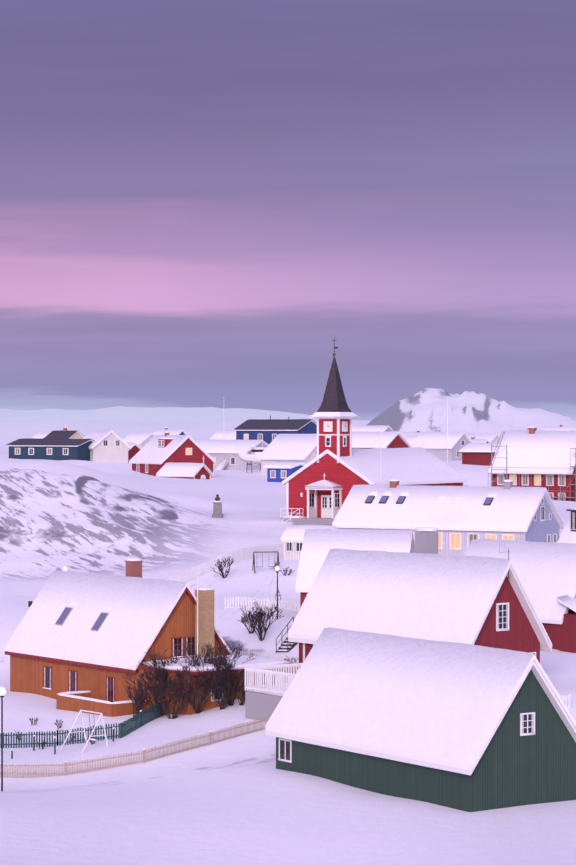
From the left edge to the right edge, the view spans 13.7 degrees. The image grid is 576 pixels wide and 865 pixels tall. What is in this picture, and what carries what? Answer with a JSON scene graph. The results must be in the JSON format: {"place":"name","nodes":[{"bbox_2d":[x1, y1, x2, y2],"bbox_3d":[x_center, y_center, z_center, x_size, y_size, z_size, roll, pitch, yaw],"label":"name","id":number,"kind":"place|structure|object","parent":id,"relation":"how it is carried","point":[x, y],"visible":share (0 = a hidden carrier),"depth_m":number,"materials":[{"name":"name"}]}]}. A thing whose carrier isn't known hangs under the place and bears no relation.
{"place":"outdoors","nodes":[
{"label":"outdoors","id":0,"kind":"place"},
{"bbox_2d":[2,753,275,792],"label":"snow bank","id":1,"kind":"structure","parent":0,"point":[260,762],"depth_m":137.92,"materials":[{"name":"white snow"}]},
{"bbox_2d":[0,388,575,864],"bbox_3d":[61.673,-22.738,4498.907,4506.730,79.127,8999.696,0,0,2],"label":"ground","id":2,"kind":"structure","parent":0,"point":[106,518],"depth_m":152.24,"materials":[{"name":"white snow"}]},
{"bbox_2d":[0,686,5,790],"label":"street lamp","id":3,"kind":"object","parent":2,"relation":"on","point":[2,691],"visible":0.94,"depth_m":135.29,"materials":[{"name":"black metal"}]},
{"bbox_2d":[32,432,50,438],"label":"house","id":4,"kind":"structure","parent":2,"relation":"on","point":[40,435],"depth_m":604.63,"materials":[{"name":"white"}]},
{"bbox_2d":[36,740,46,748],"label":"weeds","id":5,"kind":"object","parent":2,"relation":"on","point":[42,743],"visible":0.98,"depth_m":149.23,"materials":[{"name":"brown plant"}]},
{"bbox_2d":[6,438,94,460],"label":"teal house","id":6,"kind":"structure","parent":2,"relation":"on","point":[55,449],"depth_m":430.10,"materials":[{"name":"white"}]},
{"bbox_2d":[54,719,62,728],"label":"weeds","id":7,"kind":"object","parent":2,"relation":"on","point":[60,724],"visible":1,"depth_m":155.33,"materials":[{"name":"brown plant"}]},
{"bbox_2d":[11,727,113,758],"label":"posts","id":8,"kind":"object","parent":2,"relation":"on","point":[54,744],"visible":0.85,"depth_m":146.25,"materials":[{"name":"grey wood"}]},
{"bbox_2d":[43,427,84,438],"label":"cream house","id":9,"kind":"structure","parent":2,"relation":"on","point":[64,433],"depth_m":521.75,"materials":[{"name":"white"}]},
{"bbox_2d":[0,701,165,747],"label":"green fence","id":10,"kind":"object","parent":2,"relation":"on","point":[139,720],"visible":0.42,"depth_m":150.34,"materials":[{"name":"green wood"}]},
{"bbox_2d":[60,710,107,752],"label":"garden swing","id":11,"kind":"object","parent":2,"relation":"on","point":[95,725],"visible":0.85,"depth_m":147.38,"materials":[{"name":"white metal"}]},
{"bbox_2d":[82,430,130,462],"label":"white house","id":12,"kind":"structure","parent":2,"relation":"on","point":[108,446],"depth_m":429.96,"materials":[{"name":"white wood"}]},
{"bbox_2d":[126,442,141,462],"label":"house","id":13,"kind":"structure","parent":2,"relation":"on","point":[135,449],"depth_m":444.65,"materials":[{"name":"white"}]},
{"bbox_2d":[0,716,269,777],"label":"fence","id":14,"kind":"object","parent":2,"relation":"on","point":[210,735],"visible":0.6,"depth_m":141.11,"materials":[{"name":"brown wood"}]},
{"bbox_2d":[123,432,154,447],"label":"house","id":15,"kind":"structure","parent":2,"relation":"on","point":[141,439],"depth_m":560.39,"materials":[{"name":"white"}]},
{"bbox_2d":[125,685,159,715],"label":"bush","id":16,"kind":"object","parent":2,"relation":"on","point":[139,699],"visible":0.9,"depth_m":155.20,"materials":[{"name":"brown plant"}]},
{"bbox_2d":[121,652,177,716],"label":"bush","id":17,"kind":"object","parent":2,"relation":"on","point":[147,674],"visible":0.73,"depth_m":155.51,"materials":[{"name":"brown plant"}]},
{"bbox_2d":[4,558,300,716],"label":"orange house","id":18,"kind":"structure","parent":2,"relation":"on","point":[77,641],"depth_m":164.12,"materials":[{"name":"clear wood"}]},
{"bbox_2d":[153,427,186,434],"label":"house","id":19,"kind":"structure","parent":2,"relation":"on","point":[170,431],"depth_m":601.98,"materials":[{"name":"white"}]},
{"bbox_2d":[129,432,215,475],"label":"red trim house","id":20,"kind":"structure","parent":2,"relation":"on","point":[154,455],"depth_m":400.62,"materials":[{"name":"white"}]},
{"bbox_2d":[141,675,204,718],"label":"bush","id":21,"kind":"object","parent":2,"relation":"on","point":[178,698],"visible":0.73,"depth_m":154.33,"materials":[{"name":"brown plant"}]},
{"bbox_2d":[140,639,217,691],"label":"bush","id":22,"kind":"object","parent":2,"relation":"on","point":[164,663],"visible":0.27,"depth_m":156.64,"materials":[{"name":"brown plant"}]},
{"bbox_2d":[156,455,213,478],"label":"chapel","id":23,"kind":"structure","parent":2,"relation":"on","point":[187,470],"depth_m":380.08,"materials":[{"name":"white"}]},
{"bbox_2d":[162,659,230,713],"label":"bush","id":24,"kind":"object","parent":2,"relation":"on","point":[203,690],"visible":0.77,"depth_m":154.44,"materials":[{"name":"brown plant"}]},
{"bbox_2d":[197,574,197,655],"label":"flagpole","id":25,"kind":"object","parent":2,"relation":"on","point":[197,614],"visible":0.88,"depth_m":159.01,"materials":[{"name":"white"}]},
{"bbox_2d":[174,639,254,690],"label":"bush","id":26,"kind":"object","parent":2,"relation":"on","point":[208,651],"visible":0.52,"depth_m":156.34,"materials":[{"name":"brown plant"}]},
{"bbox_2d":[212,494,222,517],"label":"monument","id":27,"kind":"object","parent":2,"relation":"on","point":[217,508],"visible":0.98,"depth_m":250.67,"materials":[{"name":"stone"}]},
{"bbox_2d":[215,456,227,469],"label":"house stairs","id":28,"kind":"structure","parent":2,"relation":"on","point":[220,467],"depth_m":426.64,"materials":[{"name":"white"}]},
{"bbox_2d":[211,556,233,577],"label":"bush","id":29,"kind":"object","parent":2,"relation":"on","point":[220,567],"visible":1,"depth_m":204.81,"materials":[{"name":"brown plant"}]},
{"bbox_2d":[204,662,241,709],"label":"bush","id":30,"kind":"object","parent":2,"relation":"on","point":[222,690],"visible":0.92,"depth_m":154.78,"materials":[{"name":"brown plant"}]},
{"bbox_2d":[210,430,235,439],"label":"house","id":31,"kind":"structure","parent":2,"relation":"on","point":[224,434],"depth_m":561.75,"materials":[{"name":"white"}]},
{"bbox_2d":[207,658,246,705],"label":"bush","id":32,"kind":"object","parent":2,"relation":"on","point":[231,701],"visible":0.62,"depth_m":155.43,"materials":[{"name":"brown plant"}]},
{"bbox_2d":[193,439,268,469],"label":"house","id":33,"kind":"structure","parent":2,"relation":"on","point":[216,450],"depth_m":428.88,"materials":[{"name":"white"}]},
{"bbox_2d":[190,555,276,592],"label":"footprints","id":34,"kind":"structure","parent":2,"relation":"on","point":[237,572],"depth_m":207.42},
{"bbox_2d":[232,679,246,705],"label":"bush","id":35,"kind":"object","parent":2,"relation":"on","point":[243,696],"visible":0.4,"depth_m":155.29,"materials":[{"name":"brown plant"}]},
{"bbox_2d":[238,607,257,633],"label":"bush","id":36,"kind":"object","parent":2,"relation":"on","point":[251,631],"visible":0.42,"depth_m":178.95,"materials":[{"name":"brown plant"}]},
{"bbox_2d":[219,559,283,618],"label":"footprints","id":37,"kind":"object","parent":2,"relation":"on","point":[253,595],"visible":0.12,"depth_m":197.95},
{"bbox_2d":[239,439,265,472],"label":"boat","id":38,"kind":"object","parent":2,"relation":"on","point":[256,452],"visible":0.42,"depth_m":411.76,"materials":[{"name":"white"}]},
{"bbox_2d":[240,669,274,690],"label":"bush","id":39,"kind":"object","parent":2,"relation":"on","point":[243,684],"visible":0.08,"depth_m":154.65,"materials":[{"name":"brown plant"}]},
{"bbox_2d":[240,599,283,640],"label":"bush","id":40,"kind":"object","parent":2,"relation":"on","point":[260,614],"visible":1,"depth_m":176.81,"materials":[{"name":"brown plant"}]},
{"bbox_2d":[252,551,279,572],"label":"playground swing","id":41,"kind":"object","parent":2,"relation":"on","point":[262,559],"visible":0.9,"depth_m":205.96,"materials":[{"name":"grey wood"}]},
{"bbox_2d":[244,663,302,721],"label":"terrace","id":42,"kind":"structure","parent":2,"relation":"on","point":[261,702],"depth_m":149.90,"materials":[{"name":"white wood"}]},
{"bbox_2d":[234,415,316,443],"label":"blue house","id":43,"kind":"structure","parent":2,"relation":"on","point":[268,431],"depth_m":470.34,"materials":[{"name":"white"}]},
{"bbox_2d":[275,566,279,618],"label":"street lamp","id":44,"kind":"object","parent":2,"relation":"on","point":[277,568],"visible":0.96,"depth_m":184.86,"materials":[{"name":"black"}]},
{"bbox_2d":[263,462,305,481],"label":"house","id":45,"kind":"structure","parent":2,"relation":"on","point":[279,471],"depth_m":333.93,"materials":[{"name":"white"}]},
{"bbox_2d":[257,434,316,476],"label":"house","id":46,"kind":"structure","parent":2,"relation":"on","point":[302,448],"depth_m":360.39,"materials":[{"name":"white"}]},
{"bbox_2d":[276,617,297,652],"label":"garden stairs","id":47,"kind":"structure","parent":2,"relation":"on","point":[287,647],"depth_m":174.15,"materials":[{"name":"grey wood"}]},
{"bbox_2d":[281,567,293,575],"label":"bush","id":48,"kind":"object","parent":2,"relation":"on","point":[284,574],"visible":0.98,"depth_m":203.95,"materials":[{"name":"brown plant"}]},
{"bbox_2d":[281,525,337,559],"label":"house","id":49,"kind":"structure","parent":2,"relation":"on","point":[292,536],"depth_m":212.43,"materials":[{"name":"white"}]},
{"bbox_2d":[295,529,414,607],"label":"house","id":50,"kind":"structure","parent":2,"relation":"on","point":[318,545],"depth_m":185.40,"materials":[{"name":"white"}]},
{"bbox_2d":[165,543,570,708],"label":"white fences","id":51,"kind":"object","parent":2,"relation":"on","point":[274,546],"visible":0.5,"depth_m":205.42,"materials":[{"name":"white wood"}]},
{"bbox_2d":[352,425,392,431],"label":"house","id":52,"kind":"structure","parent":2,"relation":"on","point":[375,428],"depth_m":619.60,"materials":[{"name":"white"}]},
{"bbox_2d":[280,340,466,525],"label":"church","id":53,"kind":"structure","parent":2,"relation":"on","point":[326,479],"depth_m":245.35,"materials":[{"name":"red"}]},
{"bbox_2d":[352,431,410,448],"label":"house","id":54,"kind":"structure","parent":2,"relation":"on","point":[371,440],"depth_m":418.80,"materials":[{"name":"white"}]},
{"bbox_2d":[381,428,381,484],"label":"flagpole","id":55,"kind":"object","parent":2,"relation":"on","point":[381,462],"visible":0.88,"depth_m":241.60,"materials":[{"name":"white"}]},
{"bbox_2d":[400,430,420,437],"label":"house","id":56,"kind":"structure","parent":2,"relation":"on","point":[405,434],"depth_m":601.20,"materials":[{"name":"white"}]},
{"bbox_2d":[405,435,417,443],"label":"house","id":57,"kind":"structure","parent":2,"relation":"on","point":[410,439],"depth_m":521.99,"materials":[{"name":"white"}]},
{"bbox_2d":[287,527,551,662],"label":"red house","id":58,"kind":"structure","parent":2,"relation":"on","point":[426,591],"depth_m":155.51,"materials":[{"name":"white"}]},
{"bbox_2d":[265,628,575,811],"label":"green house","id":59,"kind":"structure","parent":2,"relation":"on","point":[466,727],"depth_m":126.32,"materials":[{"name":"white"}]},
{"bbox_2d":[410,432,472,460],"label":"house","id":60,"kind":"structure","parent":2,"relation":"on","point":[434,443],"depth_m":468.12,"materials":[{"name":"white"}]},
{"bbox_2d":[447,399,447,464],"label":"flagpole","id":61,"kind":"object","parent":2,"relation":"on","point":[447,431],"visible":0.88,"depth_m":298.30,"materials":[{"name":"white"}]},
{"bbox_2d":[332,479,563,554],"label":"blue grey house","id":62,"kind":"structure","parent":2,"relation":"on","point":[460,518],"depth_m":221.78,"materials":[{"name":"white"}]},
{"bbox_2d":[459,443,498,465],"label":"red building","id":63,"kind":"structure","parent":2,"relation":"on","point":[476,453],"depth_m":431.78,"materials":[{"name":"red wood"}]},
{"bbox_2d":[471,436,490,442],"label":"house","id":64,"kind":"structure","parent":2,"relation":"on","point":[473,440],"depth_m":498.47,"materials":[{"name":"white"}]},
{"bbox_2d":[465,433,500,442],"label":"house","id":65,"kind":"structure","parent":2,"relation":"on","point":[493,438],"depth_m":518.41,"materials":[{"name":"white"}]},
{"bbox_2d":[491,444,506,485],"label":"scaffold tower","id":66,"kind":"structure","parent":2,"relation":"on","point":[498,469],"depth_m":351.19,"materials":[{"name":"silver metal"}]},
{"bbox_2d":[464,539,575,652],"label":"red house","id":67,"kind":"structure","parent":2,"relation":"on","point":[546,572],"depth_m":184.06,"materials":[{"name":"white"}]},
{"bbox_2d":[488,427,575,501],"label":"building","id":68,"kind":"structure","parent":2,"relation":"on","point":[546,459],"depth_m":368.32,"materials":[{"name":"white"}]},
{"bbox_2d":[539,425,575,430],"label":"house","id":69,"kind":"structure","parent":2,"relation":"on","point":[560,428],"depth_m":660.07,"materials":[{"name":"white"}]},
{"bbox_2d":[557,507,575,543],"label":"dormer house","id":70,"kind":"structure","parent":2,"relation":"on","point":[568,534],"depth_m":201.47,"materials":[{"name":"white"}]},
{"bbox_2d":[0,0,575,419],"label":"sky","id":71,"kind":"structure","parent":0,"point":[199,198],"materials":[{"name":"purple"}]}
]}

